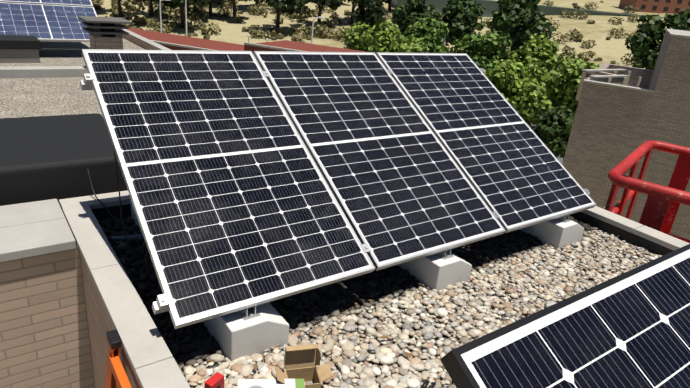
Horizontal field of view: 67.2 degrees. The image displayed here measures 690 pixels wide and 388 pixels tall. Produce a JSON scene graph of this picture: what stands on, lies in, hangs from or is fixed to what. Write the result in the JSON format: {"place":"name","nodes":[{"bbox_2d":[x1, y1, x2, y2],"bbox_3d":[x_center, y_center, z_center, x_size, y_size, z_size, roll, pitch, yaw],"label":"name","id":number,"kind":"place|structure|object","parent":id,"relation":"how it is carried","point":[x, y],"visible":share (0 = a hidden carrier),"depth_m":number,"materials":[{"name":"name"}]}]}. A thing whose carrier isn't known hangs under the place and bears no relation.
{"place":"outdoors","nodes":[
{"label":"outdoors","id":0,"kind":"place"},
{"bbox_2d":[0,113,127,205],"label":"bitumen platform","id":1,"kind":"structure","parent":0,"point":[49,157],"depth_m":3.61,"materials":[{"name":"black"}]},
{"bbox_2d":[93,0,672,73],"bbox_3d":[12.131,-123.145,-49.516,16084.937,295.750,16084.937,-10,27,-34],"label":"terrain","id":2,"kind":"structure","parent":0,"point":[613,48],"depth_m":138.16,"materials":[{"name":"sand"},{"name":"dry soil"}]},
{"bbox_2d":[0,16,170,117],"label":"neighbour roof","id":3,"kind":"structure","parent":2,"relation":"on","point":[27,97],"depth_m":6.53,"materials":[{"name":"gravel"}]},
{"bbox_2d":[0,35,40,62],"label":"roof plinth box","id":4,"kind":"object","parent":3,"relation":"on","point":[19,48],"visible":0.81,"depth_m":7.86,"materials":[{"name":"grey concrete"}]},
{"bbox_2d":[0,66,87,78],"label":"roof dividing kerb","id":5,"kind":"structure","parent":3,"relation":"on","point":[39,71],"depth_m":7.08,"materials":[{"name":"concrete"}]},
{"bbox_2d":[0,0,97,41],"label":"solar panel","id":6,"kind":"object","parent":3,"relation":"on","point":[50,20],"visible":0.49,"depth_m":8.69,"materials":[{"name":"glass"}]},
{"bbox_2d":[77,16,131,49],"bbox_3d":[-3.472,-2.134,7.572,0.600,0.798,0.600,-10,27,-34],"label":"chimney","id":7,"kind":"object","parent":3,"relation":"on","point":[106,32],"visible":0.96,"depth_m":7.37,"materials":[{"name":"brick"}]},
{"bbox_2d":[117,0,148,17],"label":"pine","id":8,"kind":"object","parent":2,"relation":"on","point":[120,13],"visible":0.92,"depth_m":117.07,"materials":[{"name":"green plant"}]},
{"bbox_2d":[149,0,152,16],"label":"pine","id":9,"kind":"object","parent":2,"relation":"on","point":[150,8],"visible":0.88,"depth_m":126.88,"materials":[{"name":"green plant"}]},
{"bbox_2d":[159,0,170,32],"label":"street lamp","id":10,"kind":"object","parent":2,"relation":"on","point":[160,15],"visible":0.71,"depth_m":105.13,"materials":[{"name":"white metal"}]},
{"bbox_2d":[156,0,209,27],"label":"pine","id":11,"kind":"object","parent":2,"relation":"on","point":[174,4],"visible":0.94,"depth_m":119.93,"materials":[{"name":"green plant"}]},
{"bbox_2d":[185,0,186,35],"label":"street lamp","id":12,"kind":"object","parent":2,"relation":"on","point":[186,15],"visible":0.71,"depth_m":101.05,"materials":[{"name":"white metal"}]},
{"bbox_2d":[193,0,210,18],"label":"pine","id":13,"kind":"object","parent":2,"relation":"on","point":[195,7],"visible":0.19,"depth_m":129.48,"materials":[{"name":"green plant"}]},
{"bbox_2d":[209,0,212,16],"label":"pine","id":14,"kind":"object","parent":2,"relation":"on","point":[210,9],"visible":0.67,"depth_m":133.70,"materials":[{"name":"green plant"}]},
{"bbox_2d":[232,0,251,18],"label":"pine","id":15,"kind":"object","parent":2,"relation":"on","point":[234,8],"visible":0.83,"depth_m":132.92,"materials":[{"name":"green plant"}]},
{"bbox_2d":[127,28,375,53],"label":"roof","id":16,"kind":"structure","parent":2,"relation":"on","point":[173,41],"depth_m":53.38,"materials":[{"name":"red tile"}]},
{"bbox_2d":[254,0,307,28],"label":"pine","id":17,"kind":"object","parent":2,"relation":"on","point":[278,6],"visible":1,"depth_m":123.75,"materials":[{"name":"green plant"}]},
{"bbox_2d":[311,17,323,43],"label":"street lamp","id":18,"kind":"object","parent":2,"relation":"on","point":[313,26],"visible":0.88,"depth_m":104.02,"materials":[{"name":"white metal"}]},
{"bbox_2d":[305,0,342,24],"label":"pine","id":19,"kind":"object","parent":2,"relation":"on","point":[334,4],"visible":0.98,"depth_m":130.92,"materials":[{"name":"green plant"}]},
{"bbox_2d":[343,0,355,23],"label":"pine","id":20,"kind":"object","parent":2,"relation":"on","point":[352,11],"visible":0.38,"depth_m":138.50,"materials":[{"name":"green plant"}]},
{"bbox_2d":[92,0,643,82],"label":"dry bushes","id":21,"kind":"object","parent":2,"relation":"on","point":[323,30],"visible":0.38,"depth_m":129.73,"materials":[{"name":"plant"}]},
{"bbox_2d":[351,0,386,31],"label":"street tree","id":22,"kind":"object","parent":2,"relation":"on","point":[373,11],"visible":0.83,"depth_m":116.14,"materials":[{"name":"green plant"}]},
{"bbox_2d":[342,19,429,52],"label":"street tree","id":23,"kind":"object","parent":2,"relation":"on","point":[385,38],"visible":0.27,"depth_m":61.08,"materials":[{"name":"green plant"}]},
{"bbox_2d":[390,0,440,36],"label":"street tree","id":24,"kind":"object","parent":2,"relation":"on","point":[404,17],"visible":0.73,"depth_m":96.88,"materials":[{"name":"green plant"}]},
{"bbox_2d":[403,17,449,52],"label":"street tree","id":25,"kind":"object","parent":2,"relation":"on","point":[429,32],"visible":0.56,"depth_m":66.80,"materials":[{"name":"green plant"}]},
{"bbox_2d":[438,0,484,51],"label":"street tree","id":26,"kind":"object","parent":2,"relation":"on","point":[462,17],"visible":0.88,"depth_m":97.99,"materials":[{"name":"green plant"}]},
{"bbox_2d":[448,30,512,70],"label":"street tree","id":27,"kind":"object","parent":2,"relation":"on","point":[487,53],"visible":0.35,"depth_m":63.26,"materials":[{"name":"green plant"}]},
{"bbox_2d":[485,59,553,127],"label":"street tree","id":28,"kind":"object","parent":2,"relation":"on","point":[519,91],"visible":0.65,"depth_m":57.09,"materials":[{"name":"green plant"}]},
{"bbox_2d":[486,0,556,57],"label":"street tree","id":29,"kind":"object","parent":2,"relation":"on","point":[520,22],"visible":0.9,"depth_m":98.31,"materials":[{"name":"green plant"}]},
{"bbox_2d":[392,0,663,17],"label":"road","id":30,"kind":"structure","parent":2,"relation":"on","point":[489,6],"depth_m":176.24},
{"bbox_2d":[507,33,563,80],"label":"street tree","id":31,"kind":"object","parent":2,"relation":"on","point":[541,50],"visible":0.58,"depth_m":65.62,"materials":[{"name":"green plant"}]},
{"bbox_2d":[532,105,573,158],"bbox_3d":[14.902,-2.182,37.707,3.842,8.575,3.412,-10,27,-34],"label":"street tree","id":32,"kind":"object","parent":2,"relation":"on","point":[555,138],"visible":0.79,"depth_m":35.92,"materials":[{"name":"green plant"}]},
{"bbox_2d":[539,55,599,116],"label":"street tree","id":33,"kind":"object","parent":2,"relation":"on","point":[560,91],"visible":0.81,"depth_m":59.71,"materials":[{"name":"green plant"}]},
{"bbox_2d":[603,140,689,242],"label":"lift basket railing","id":34,"kind":"object","parent":2,"relation":"on","point":[661,208],"visible":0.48,"depth_m":4.88,"materials":[{"name":"red metal"}]},
{"bbox_2d":[619,0,689,13],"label":"building brick flats","id":35,"kind":"structure","parent":2,"relation":"on","point":[665,6],"depth_m":190.54,"materials":[{"name":"orange brick"}]},
{"bbox_2d":[625,13,689,69],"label":"street tree","id":36,"kind":"object","parent":2,"relation":"on","point":[644,39],"visible":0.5,"depth_m":82.33,"materials":[{"name":"green plant"}]},
{"bbox_2d":[678,6,689,27],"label":"street tree","id":37,"kind":"object","parent":2,"relation":"on","point":[687,21],"visible":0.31,"depth_m":88.12,"materials":[{"name":"green plant"}]},
{"bbox_2d":[530,95,562,163],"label":"street asphalt","id":38,"kind":"structure","parent":0,"point":[560,159],"depth_m":54.33,"materials":[{"name":"grey asphalt"}]},
{"bbox_2d":[562,29,689,239],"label":"grey brick building","id":39,"kind":"structure","parent":0,"point":[622,113],"depth_m":18.50,"materials":[{"name":"brick"}]},
{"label":"lower terrace floor","id":40,"kind":"structure","parent":0,"visible":0},
{"bbox_2d":[105,329,131,387],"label":"ladder","id":41,"kind":"object","parent":40,"relation":"on","point":[116,375],"visible":1,"depth_m":2.20,"materials":[{"name":"orange metal"}]},
{"bbox_2d":[0,204,673,387],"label":"roof parapet walls","id":42,"kind":"structure","parent":40,"relation":"on","point":[56,325],"depth_m":3.02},
{"bbox_2d":[0,199,75,261],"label":"wall coping","id":43,"kind":"object","parent":42,"relation":"on","point":[31,229],"depth_m":2.99,"materials":[{"name":"stone"}]},
{"bbox_2d":[87,169,141,233],"bbox_3d":[-1.488,0.049,3.325,0.678,0.247,0.040,21,27,34],"label":"black cable","id":44,"kind":"object","parent":42,"relation":"on","point":[105,206],"visible":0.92,"depth_m":3.38,"materials":[{"name":"black rubber"}]},
{"bbox_2d":[97,215,162,304],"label":"pebbles","id":45,"kind":"object","parent":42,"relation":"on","point":[142,287],"visible":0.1,"depth_m":3.05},
{"bbox_2d":[111,234,143,239],"bbox_3d":[-0.971,0.178,3.437,1.091,0.037,0.095,-13,28,-39],"label":"grey conduit","id":46,"kind":"object","parent":45,"relation":"on","point":[131,237],"visible":0.31,"depth_m":3.13,"materials":[{"name":"grey plastic"}]},
{"bbox_2d":[113,148,155,272],"bbox_3d":[-0.998,-0.018,3.026,0.541,0.710,1.016,-10,27,-34],"label":"black cable","id":47,"kind":"object","parent":45,"relation":"on","point":[122,216],"visible":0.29,"depth_m":3.05,"materials":[{"name":"black rubber"}]},
{"bbox_2d":[59,190,689,387],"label":"parapet coping","id":48,"kind":"object","parent":42,"relation":"on","point":[152,361],"visible":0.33,"depth_m":2.57,"materials":[{"name":"stone"}]},
{"bbox_2d":[104,216,661,387],"bbox_3d":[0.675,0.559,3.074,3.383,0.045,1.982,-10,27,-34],"label":"pebbles","id":49,"kind":"object","parent":42,"relation":"on","point":[367,370],"visible":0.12,"depth_m":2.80,"materials":[{"name":"beige gravel"}]},
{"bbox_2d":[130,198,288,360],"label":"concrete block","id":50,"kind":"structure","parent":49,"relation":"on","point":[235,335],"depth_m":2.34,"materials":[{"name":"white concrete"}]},
{"bbox_2d":[237,305,260,320],"bbox_3d":[-0.809,-0.102,2.736,0.080,0.848,1.513,-10,27,-34],"label":"mounting bracket","id":51,"kind":"object","parent":50,"relation":"on","point":[247,313],"visible":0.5,"depth_m":2.35,"materials":[{"name":"silver metal"}]},
{"bbox_2d":[82,49,374,328],"bbox_3d":[-0.666,-0.203,2.821,1.038,0.908,1.537,-10,27,-34],"label":"solar panel","id":52,"kind":"object","parent":51,"relation":"on","point":[236,206],"visible":1,"depth_m":2.70,"materials":[{"name":"glass"}]},
{"bbox_2d":[166,334,455,387],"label":"pebbles","id":53,"kind":"object","parent":49,"relation":"on","point":[242,368],"visible":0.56,"depth_m":2.33,"materials":[{"name":"beige gravel"}]},
{"bbox_2d":[205,372,223,387],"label":"tape measure","id":54,"kind":"object","parent":53,"relation":"on","point":[216,380],"visible":1,"depth_m":2.05,"materials":[{"name":"red plastic"}]},
{"bbox_2d":[237,379,304,387],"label":"cable box","id":55,"kind":"object","parent":53,"relation":"on","point":[267,383],"visible":1,"depth_m":2.04,"materials":[{"name":"white cardboard"}]},
{"bbox_2d":[275,344,332,387],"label":"cardboard box","id":56,"kind":"object","parent":53,"relation":"on","point":[301,361],"visible":0.9,"depth_m":2.15,"materials":[{"name":"beige cardboard"}]},
{"bbox_2d":[421,379,435,387],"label":"mc connectors","id":57,"kind":"object","parent":49,"relation":"on","point":[426,383],"visible":1,"depth_m":2.20,"materials":[{"name":"black plastic"}]},
{"bbox_2d":[207,234,655,382],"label":"gravel stones","id":58,"kind":"object","parent":49,"relation":"on","point":[407,354],"visible":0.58,"depth_m":2.84,"materials":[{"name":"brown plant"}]},
{"bbox_2d":[398,252,471,290],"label":"concrete block","id":59,"kind":"structure","parent":49,"relation":"on","point":[435,271],"depth_m":3.04,"materials":[{"name":"white concrete"}]},
{"bbox_2d":[435,249,453,259],"bbox_3d":[0.215,-0.283,3.440,0.080,0.848,1.513,-10,27,-34],"label":"mounting bracket","id":60,"kind":"object","parent":59,"relation":"on","point":[445,254],"visible":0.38,"depth_m":3.05,"materials":[{"name":"silver metal"}]},
{"bbox_2d":[80,68,590,314],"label":"panel clamps","id":61,"kind":"object","parent":60,"relation":"on","point":[161,303],"visible":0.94,"depth_m":2.77,"materials":[{"name":"metal"}]},
{"bbox_2d":[253,51,505,270],"bbox_3d":[0.197,-0.356,3.414,1.038,0.908,1.537,-10,27,-34],"label":"solar panel","id":62,"kind":"object","parent":60,"relation":"on","point":[402,188],"visible":0.96,"depth_m":3.31,"materials":[{"name":"glass"}]},
{"bbox_2d":[520,219,583,249],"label":"concrete block","id":63,"kind":"structure","parent":49,"relation":"on","point":[556,233],"depth_m":3.72,"materials":[{"name":"white concrete"}]},
{"bbox_2d":[556,214,570,222],"bbox_3d":[1.201,-0.458,4.118,0.080,0.848,1.513,-10,27,-34],"label":"mounting bracket","id":64,"kind":"object","parent":63,"relation":"on","point":[564,219],"visible":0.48,"depth_m":3.72,"materials":[{"name":"silver metal"}]},
{"bbox_2d":[376,52,596,232],"bbox_3d":[1.060,-0.508,4.008,1.038,0.908,1.537,-10,27,-34],"label":"solar panel","id":65,"kind":"object","parent":64,"relation":"on","point":[518,175],"visible":0.88,"depth_m":3.92,"materials":[{"name":"glass"}]},
{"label":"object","id":66,"kind":"object","parent":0,"visible":0},
{"bbox_2d":[440,244,689,387],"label":"solar panel row","id":67,"kind":"object","parent":66,"relation":"on","point":[629,329],"visible":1,"depth_m":0.92,"materials":[{"name":"grey"}]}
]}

